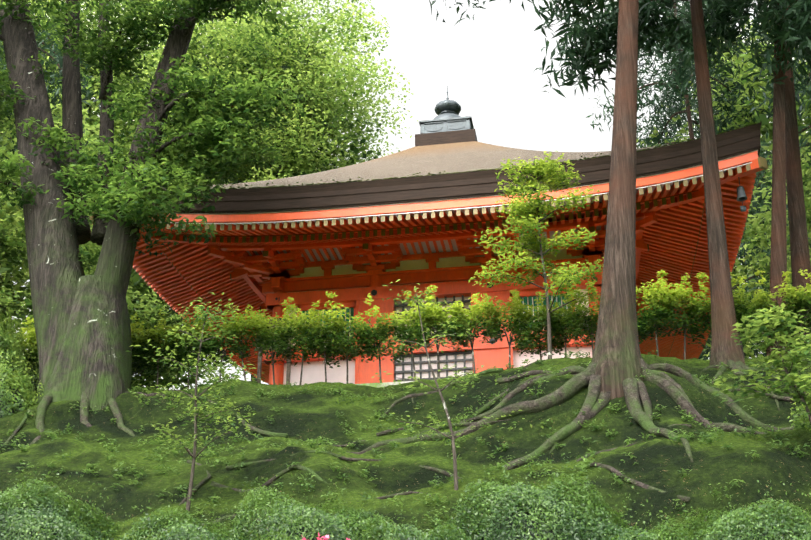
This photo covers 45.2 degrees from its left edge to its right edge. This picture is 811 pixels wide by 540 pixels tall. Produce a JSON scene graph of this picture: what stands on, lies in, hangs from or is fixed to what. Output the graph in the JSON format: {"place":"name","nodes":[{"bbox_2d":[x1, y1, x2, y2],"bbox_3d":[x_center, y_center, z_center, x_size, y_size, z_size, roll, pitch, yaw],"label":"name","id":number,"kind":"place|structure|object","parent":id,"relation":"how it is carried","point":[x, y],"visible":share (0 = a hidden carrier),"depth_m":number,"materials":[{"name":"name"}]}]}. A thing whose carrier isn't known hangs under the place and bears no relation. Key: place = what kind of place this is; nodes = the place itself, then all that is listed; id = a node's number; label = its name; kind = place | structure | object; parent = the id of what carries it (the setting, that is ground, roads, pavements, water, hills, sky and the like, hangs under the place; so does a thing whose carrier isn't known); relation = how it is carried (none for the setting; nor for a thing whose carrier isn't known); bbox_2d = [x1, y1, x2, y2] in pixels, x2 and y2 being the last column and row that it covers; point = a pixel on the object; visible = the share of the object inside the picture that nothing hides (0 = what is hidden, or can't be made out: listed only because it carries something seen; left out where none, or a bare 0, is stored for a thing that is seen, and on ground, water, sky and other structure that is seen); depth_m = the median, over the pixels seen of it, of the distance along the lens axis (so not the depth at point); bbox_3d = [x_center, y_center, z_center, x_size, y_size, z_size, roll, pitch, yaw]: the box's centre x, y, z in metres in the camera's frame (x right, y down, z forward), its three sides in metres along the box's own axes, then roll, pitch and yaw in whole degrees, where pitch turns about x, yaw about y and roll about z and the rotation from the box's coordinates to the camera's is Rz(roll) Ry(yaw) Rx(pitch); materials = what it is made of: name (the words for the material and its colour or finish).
{"place":"outdoors","nodes":[
{"label":"outdoors","id":0,"kind":"place"},
{"bbox_2d":[0,349,810,539],"bbox_3d":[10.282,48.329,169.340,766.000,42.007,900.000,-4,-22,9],"label":"ground","id":1,"kind":"structure","parent":0,"point":[661,461],"depth_m":12.96,"materials":[{"name":"green plant"}]},
{"bbox_2d":[0,92,114,372],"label":"tree","id":2,"kind":"object","parent":1,"relation":"on","point":[13,242],"visible":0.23,"depth_m":24.71,"materials":[{"name":"green plant"}]},
{"bbox_2d":[0,131,32,339],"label":"tree leaves","id":3,"kind":"object","parent":2,"relation":"attached to","point":[9,268],"visible":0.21,"depth_m":25.08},
{"bbox_2d":[0,0,115,241],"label":"tree","id":4,"kind":"object","parent":1,"relation":"on","point":[59,59],"depth_m":27.24,"materials":[{"name":"green plant"}]},
{"bbox_2d":[0,0,273,331],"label":"tree","id":5,"kind":"object","parent":1,"relation":"on","point":[97,111],"depth_m":39.08,"materials":[{"name":"green plant"}]},
{"bbox_2d":[0,3,215,281],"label":"tree leaves","id":6,"kind":"object","parent":5,"relation":"attached to","point":[91,96],"depth_m":40.25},
{"bbox_2d":[14,215,262,389],"bbox_3d":[-8.443,2.671,31.641,9.190,10.833,8.171,-4,-22,9],"label":"shrub","id":7,"kind":"object","parent":1,"relation":"on","point":[147,311],"depth_m":30.06,"materials":[{"name":"green plant"}]},
{"bbox_2d":[91,231,227,389],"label":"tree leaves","id":8,"kind":"object","parent":7,"relation":"attached to","point":[136,278],"visible":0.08,"depth_m":30.50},
{"bbox_2d":[0,0,305,410],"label":"tree","id":9,"kind":"object","parent":1,"relation":"on","point":[213,117],"depth_m":17.96,"materials":[{"name":"green plant"}]},
{"bbox_2d":[125,292,264,511],"bbox_3d":[-2.539,1.682,11.880,1.885,2.827,1.515,-4,-22,9],"label":"sapling","id":10,"kind":"object","parent":1,"relation":"on","point":[214,318],"depth_m":11.98,"materials":[{"name":"green plant"}]},
{"bbox_2d":[122,0,417,381],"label":"tree","id":11,"kind":"object","parent":1,"relation":"on","point":[338,70],"depth_m":45.77,"materials":[{"name":"green plant"}]},
{"bbox_2d":[125,0,381,183],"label":"tree leaves","id":12,"kind":"object","parent":11,"relation":"attached to","point":[353,148],"visible":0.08,"depth_m":46.51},
{"bbox_2d":[78,515,543,539],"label":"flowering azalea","id":13,"kind":"object","parent":1,"relation":"on","point":[274,534],"depth_m":8.39,"materials":[{"name":"plant"}]},
{"bbox_2d":[356,381,412,387],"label":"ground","id":14,"kind":"structure","parent":1,"relation":"on","point":[384,384],"depth_m":17.05,"materials":[{"name":"green plant"}]},
{"bbox_2d":[0,349,810,537],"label":"bank seedlings","id":15,"kind":"object","parent":1,"relation":"on","point":[498,467],"visible":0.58,"depth_m":13.07,"materials":[{"name":"green plant"}]},
{"bbox_2d":[0,452,810,539],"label":"azalea","id":16,"kind":"object","parent":1,"relation":"on","point":[517,498],"depth_m":9.27,"materials":[{"name":"green plant"}]},
{"bbox_2d":[0,264,810,429],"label":"clipped bush","id":17,"kind":"object","parent":1,"relation":"on","point":[20,378],"depth_m":16.32,"materials":[{"name":"green plant"}]},
{"bbox_2d":[3,348,810,525],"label":"tree roots","id":18,"kind":"object","parent":1,"relation":"on","point":[634,389],"visible":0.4,"depth_m":13.59,"materials":[{"name":"brown plant"}]},
{"bbox_2d":[10,269,810,388],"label":"hedge","id":19,"kind":"object","parent":1,"relation":"on","point":[574,322],"depth_m":17.57,"materials":[{"name":"green plant"}]},
{"bbox_2d":[207,212,657,384],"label":"temple building","id":20,"kind":"structure","parent":1,"relation":"on","point":[351,280],"depth_m":22.10,"materials":[{"name":"wood"}]},
{"bbox_2d":[90,130,767,383],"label":"roof eaves","id":21,"kind":"object","parent":20,"relation":"on","point":[670,193],"visible":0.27,"depth_m":20.40,"materials":[{"name":"wood"}]},
{"bbox_2d":[736,177,746,211],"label":"hall wind bells","id":22,"kind":"object","parent":21,"relation":"hanging from","point":[741,196],"visible":0.29,"depth_m":18.83,"materials":[{"name":"grey metal"}]},
{"bbox_2d":[367,280,542,489],"bbox_3d":[0.595,1.453,11.506,2.027,2.683,1.176,-4,-22,9],"label":"sapling","id":23,"kind":"object","parent":1,"relation":"on","point":[445,331],"depth_m":11.48,"materials":[{"name":"green plant"}]},
{"bbox_2d":[468,151,646,358],"bbox_3d":[2.688,-0.119,17.276,3.176,4.090,2.356,-4,-22,9],"label":"young tree","id":24,"kind":"object","parent":1,"relation":"on","point":[528,240],"depth_m":17.38,"materials":[{"name":"green plant"}]},
{"bbox_2d":[429,0,763,399],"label":"cedar","id":25,"kind":"object","parent":1,"relation":"on","point":[616,357],"depth_m":14.78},
{"bbox_2d":[534,0,810,368],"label":"cedar","id":26,"kind":"object","parent":1,"relation":"on","point":[724,347],"depth_m":18.46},
{"bbox_2d":[585,0,810,298],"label":"tree","id":27,"kind":"object","parent":1,"relation":"on","point":[668,98],"depth_m":36.28,"materials":[{"name":"green plant"}]},
{"bbox_2d":[647,0,767,359],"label":"tree","id":28,"kind":"object","parent":1,"relation":"on","point":[705,351],"depth_m":46.55,"materials":[{"name":"green plant"}]},
{"bbox_2d":[652,0,788,355],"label":"cedar","id":29,"kind":"object","parent":1,"relation":"on","point":[778,262],"depth_m":18.72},
{"bbox_2d":[674,30,772,357],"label":"tree","id":30,"kind":"object","parent":1,"relation":"on","point":[724,123],"depth_m":41.31,"materials":[{"name":"green plant"}]},
{"bbox_2d":[637,0,810,360],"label":"tree","id":31,"kind":"object","parent":1,"relation":"on","point":[748,345],"visible":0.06,"depth_m":36.55,"materials":[{"name":"green plant"}]},
{"bbox_2d":[712,303,810,423],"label":"shrub","id":32,"kind":"object","parent":1,"relation":"on","point":[768,320],"depth_m":11.63,"materials":[{"name":"green plant"}]},
{"bbox_2d":[717,0,810,114],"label":"tree","id":33,"kind":"object","parent":1,"relation":"on","point":[798,23],"depth_m":18.18,"materials":[{"name":"green plant"}]},
{"bbox_2d":[733,131,810,319],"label":"tree","id":34,"kind":"object","parent":1,"relation":"on","point":[760,230],"visible":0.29,"depth_m":22.88,"materials":[{"name":"green plant"}]},
{"bbox_2d":[743,2,810,241],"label":"tree","id":35,"kind":"object","parent":1,"relation":"on","point":[764,155],"depth_m":26.64,"materials":[{"name":"green plant"}]},
{"bbox_2d":[755,11,810,346],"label":"cedar","id":36,"kind":"object","parent":1,"relation":"on","point":[799,248],"depth_m":19.64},
{"label":"yard gravel sheet","id":37,"kind":"object","parent":1,"relation":"on","visible":0},
{"bbox_2d":[254,317,296,384],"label":"wooden posts","id":38,"kind":"object","parent":37,"relation":"on","point":[259,368],"visible":0.23,"depth_m":21.21,"materials":[{"name":"wood"}]},
{"bbox_2d":[12,0,807,389],"label":"sky","id":39,"kind":"structure","parent":0,"point":[487,63],"materials":[{"name":"white"}]},
{"bbox_2d":[116,122,761,222],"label":"hall roof","id":40,"kind":"structure","parent":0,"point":[471,156],"depth_m":22.30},
{"bbox_2d":[415,86,477,145],"bbox_3d":[1.228,-4.256,28.059,1.680,2.590,1.680,-4,-22,9],"label":"roof finial","id":41,"kind":"object","parent":40,"relation":"on","point":[447,124],"visible":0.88,"depth_m":27.18,"materials":[{"name":"grey metal"}]},
{"bbox_2d":[205,121,761,188],"bbox_3d":[1.249,0.134,26.276,13.947,1.200,13.947,-4,-22,9],"label":"roof edge","id":42,"kind":"object","parent":40,"relation":"attached to","point":[459,172],"visible":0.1,"depth_m":19.84,"materials":[{"name":"brown wood"}]},
{"bbox_2d":[735,67,810,336],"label":"tree leaves","id":43,"kind":"object","parent":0,"point":[764,119],"visible":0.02,"depth_m":35.30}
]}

